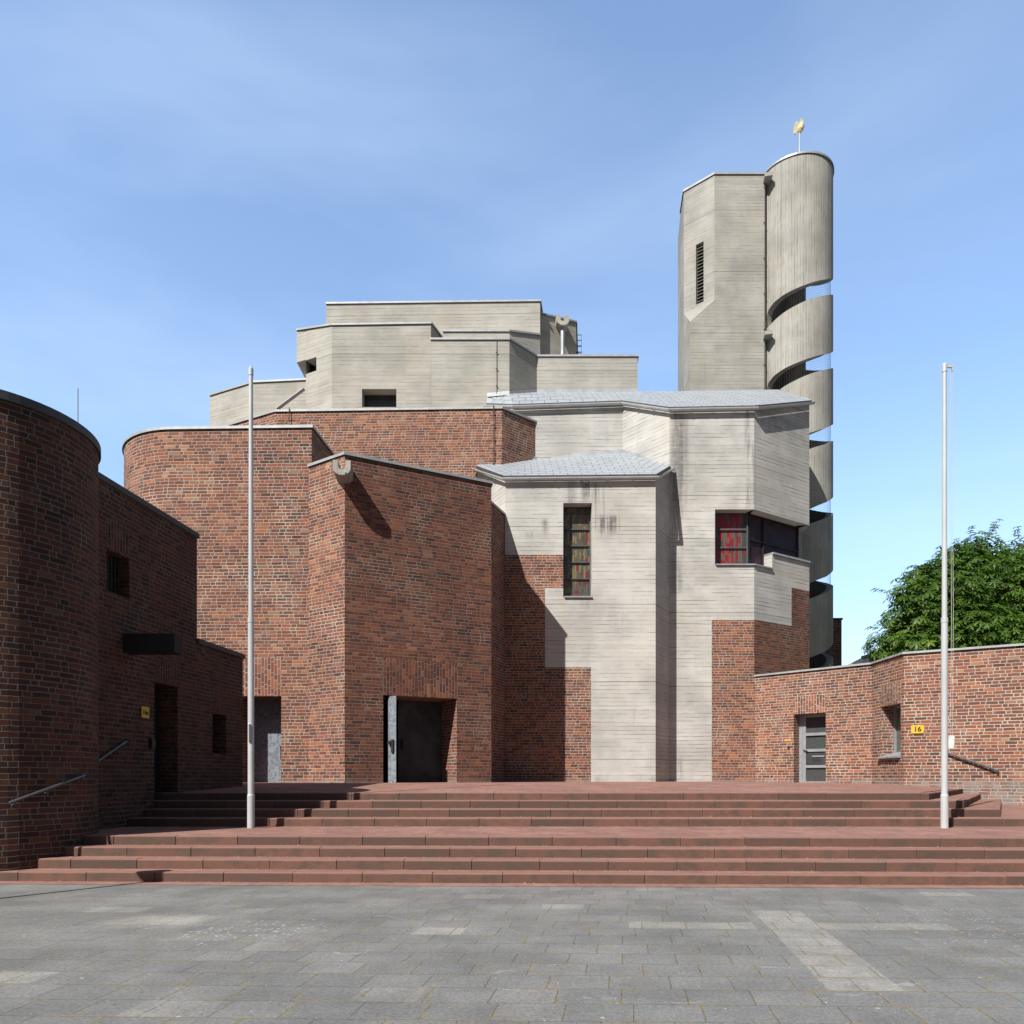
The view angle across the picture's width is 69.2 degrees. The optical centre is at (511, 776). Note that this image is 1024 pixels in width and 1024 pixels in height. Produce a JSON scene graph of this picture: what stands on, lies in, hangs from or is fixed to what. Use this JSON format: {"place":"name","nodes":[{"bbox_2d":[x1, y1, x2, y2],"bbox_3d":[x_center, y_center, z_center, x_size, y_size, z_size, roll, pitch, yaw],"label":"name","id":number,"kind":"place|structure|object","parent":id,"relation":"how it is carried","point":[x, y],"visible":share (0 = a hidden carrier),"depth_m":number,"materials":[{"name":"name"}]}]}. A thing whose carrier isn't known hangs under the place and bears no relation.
{"place":"outdoors","nodes":[
{"label":"outdoors","id":0,"kind":"place"},
{"bbox_2d":[0,884,1023,1023],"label":"plaza","id":1,"kind":"structure","parent":0,"point":[341,968],"depth_m":6.39,"materials":[{"name":"grey stone"}]},
{"bbox_2d":[0,388,245,870],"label":"brick house","id":2,"kind":"structure","parent":1,"relation":"on","point":[101,643],"depth_m":12.32,"materials":[{"name":"brick"}]},
{"bbox_2d":[8,774,85,804],"bbox_3d":[-7.147,0.188,11.489,0.195,0.469,1.226,0,0,24],"label":"handrail","id":3,"kind":"object","parent":2,"relation":"attached to","point":[83,776],"visible":1,"depth_m":11.37,"materials":[{"name":"metal"}]},
{"bbox_2d":[99,741,126,760],"bbox_3d":[-7.517,-0.459,13.860,0.113,0.490,0.938,0,0,6],"label":"handrail","id":4,"kind":"object","parent":2,"relation":"attached to","point":[124,743],"visible":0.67,"depth_m":13.89,"materials":[{"name":"metal"}]},
{"bbox_2d":[107,553,119,594],"bbox_3d":[-7.771,-3.874,14.197,0.173,0.780,0.672,0,0,6],"label":"window","id":5,"kind":"structure","parent":2,"relation":"in","point":[111,563],"depth_m":14.41,"materials":[{"name":"black glass"}]},
{"bbox_2d":[141,706,148,718],"bbox_3d":[-7.405,-1.306,14.987,0.021,0.230,0.250,0,0,6],"label":"house number plate","id":6,"kind":"object","parent":2,"relation":"attached to","point":[144,712],"visible":1,"depth_m":14.95,"materials":[{"name":"yellow metal"}]},
{"bbox_2d":[154,686,158,791],"bbox_3d":[-7.779,-0.464,15.804,0.040,3.000,0.862,0,0,6],"label":"door","id":7,"kind":"structure","parent":2,"relation":"in","point":[156,689],"depth_m":16.12,"materials":[{"name":"paint"}]},
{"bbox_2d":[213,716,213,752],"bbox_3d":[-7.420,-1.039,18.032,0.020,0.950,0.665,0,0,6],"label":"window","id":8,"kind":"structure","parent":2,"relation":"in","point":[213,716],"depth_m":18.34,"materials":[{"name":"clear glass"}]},
{"bbox_2d":[0,788,1023,884],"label":"stairs","id":9,"kind":"structure","parent":1,"relation":"on","point":[543,800],"depth_m":11.74,"materials":[{"name":"brown stone"}]},
{"bbox_2d":[26,782,1023,873],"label":"landing","id":10,"kind":"object","parent":9,"relation":"on","point":[1012,811],"visible":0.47,"depth_m":13.87,"materials":[{"name":"red stone"}]},
{"bbox_2d":[247,366,254,827],"bbox_3d":[-4.914,-3.379,13.941,0.136,8.680,0.157,0,0,36],"label":"flagpole","id":11,"kind":"object","parent":10,"relation":"on","point":[250,809],"visible":1,"depth_m":13.91,"materials":[{"name":"silver metal"}]},
{"bbox_2d":[122,299,815,782],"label":"church","id":12,"kind":"structure","parent":10,"relation":"on","point":[510,541],"depth_m":27.36,"materials":[{"name":"red brick"}]},
{"bbox_2d":[247,699,280,781],"bbox_3d":[-7.772,-0.952,23.704,1.439,3.127,0.172,0,0,2],"label":"door","id":13,"kind":"structure","parent":12,"relation":"in","point":[267,712],"depth_m":23.74,"materials":[{"name":"metal"}]},
{"bbox_2d":[364,395,395,406],"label":"window","id":14,"kind":"structure","parent":12,"relation":"in","point":[369,400],"depth_m":31.75,"materials":[{"name":"black glass"}]},
{"bbox_2d":[386,696,395,782],"bbox_3d":[-3.748,-1.139,22.869,0.263,2.630,1.117,0,0,-14],"label":"door","id":15,"kind":"structure","parent":12,"relation":"in","point":[391,700],"depth_m":22.46,"materials":[{"name":"metal"}]},
{"bbox_2d":[398,700,441,781],"bbox_3d":[-2.953,-0.950,24.235,1.570,3.122,0.191,0,0,-27],"label":"door","id":16,"kind":"structure","parent":12,"relation":"in","point":[419,722],"depth_m":24.24,"materials":[{"name":"metal"}]},
{"bbox_2d":[563,507,591,597],"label":"window","id":17,"kind":"structure","parent":12,"relation":"in","point":[576,520],"depth_m":27.84,"materials":[{"name":"multicoloured glass"}]},
{"bbox_2d":[715,513,772,568],"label":"window","id":18,"kind":"structure","parent":12,"relation":"in","point":[731,529],"depth_m":29.19,"materials":[{"name":"red glass"}]},
{"bbox_2d":[748,513,798,565],"bbox_3d":[10.590,-9.342,30.009,3.077,2.080,0.072,0,0,-32],"label":"window","id":19,"kind":"structure","parent":12,"relation":"in","point":[765,536],"depth_m":29.88,"materials":[{"name":"black glass"}]},
{"bbox_2d":[754,643,1023,804],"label":"brick wing","id":20,"kind":"structure","parent":10,"relation":"on","point":[852,723],"depth_m":23.81,"materials":[{"name":"red brick"}]},
{"bbox_2d":[799,714,825,782],"bbox_3d":[11.194,-1.028,27.424,0.184,2.593,1.216,0,0,-44],"label":"door","id":21,"kind":"structure","parent":20,"relation":"in","point":[812,728],"depth_m":27.52,"materials":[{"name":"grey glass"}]},
{"bbox_2d":[876,706,900,758],"bbox_3d":[12.570,-1.489,24.286,0.628,1.749,1.373,0,0,0],"label":"window","id":22,"kind":"structure","parent":20,"relation":"in","point":[897,710],"depth_m":24.72,"materials":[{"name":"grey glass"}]},
{"bbox_2d":[911,725,923,733],"bbox_3d":[12.687,-1.494,23.219,0.353,0.256,0.024,0,0,29],"label":"house number plate","id":23,"kind":"object","parent":20,"relation":"attached to","point":[917,728],"visible":1,"depth_m":23.21,"materials":[{"name":"yellow metal"}]},
{"bbox_2d":[948,752,998,773],"bbox_3d":[13.883,-0.468,22.511,1.511,0.752,0.134,0,0,29],"label":"handrail","id":24,"kind":"object","parent":20,"relation":"attached to","point":[975,762],"visible":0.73,"depth_m":22.40,"materials":[{"name":"metal"}]},
{"bbox_2d":[940,362,953,827],"bbox_3d":[8.173,-3.409,13.940,0.232,8.740,0.136,0,0,0],"label":"flagpole","id":25,"kind":"object","parent":10,"relation":"on","point":[947,741],"visible":1,"depth_m":13.90,"materials":[{"name":"silver metal"}]},
{"bbox_2d":[0,881,1023,888],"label":"paving strip","id":26,"kind":"object","parent":1,"relation":"on","point":[523,884],"depth_m":10.58,"materials":[{"name":"red stone"}]},
{"bbox_2d":[678,151,833,668],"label":"bell tower","id":27,"kind":"structure","parent":1,"relation":"on","point":[755,255],"depth_m":34.54,"materials":[{"name":"concrete"}]},
{"bbox_2d":[793,119,803,151],"bbox_3d":[13.655,-29.798,35.340,0.527,3.124,0.296,0,0,0],"label":"weathervane","id":28,"kind":"object","parent":27,"relation":"on","point":[798,127],"visible":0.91,"depth_m":35.30,"materials":[{"name":"gold paint"}]},
{"bbox_2d":[823,618,842,665],"bbox_3d":[16.046,-3.276,41.031,3.364,10.054,4.645,0,0,0],"label":"brick annex","id":29,"kind":"object","parent":1,"relation":"on","point":[836,650],"visible":0.15,"depth_m":38.76,"materials":[{"name":"brick"}]},
{"bbox_2d":[848,641,873,664],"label":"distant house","id":30,"kind":"structure","parent":1,"relation":"on","point":[863,659],"depth_m":51.79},
{"bbox_2d":[862,519,1023,661],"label":"chestnut tree","id":31,"kind":"object","parent":1,"relation":"on","point":[986,615],"visible":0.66,"depth_m":32.62,"materials":[{"name":"green plant"}]},
{"bbox_2d":[0,0,1023,664],"label":"sky","id":32,"kind":"structure","parent":0,"point":[187,187],"materials":[{"name":"blue"}]}
]}

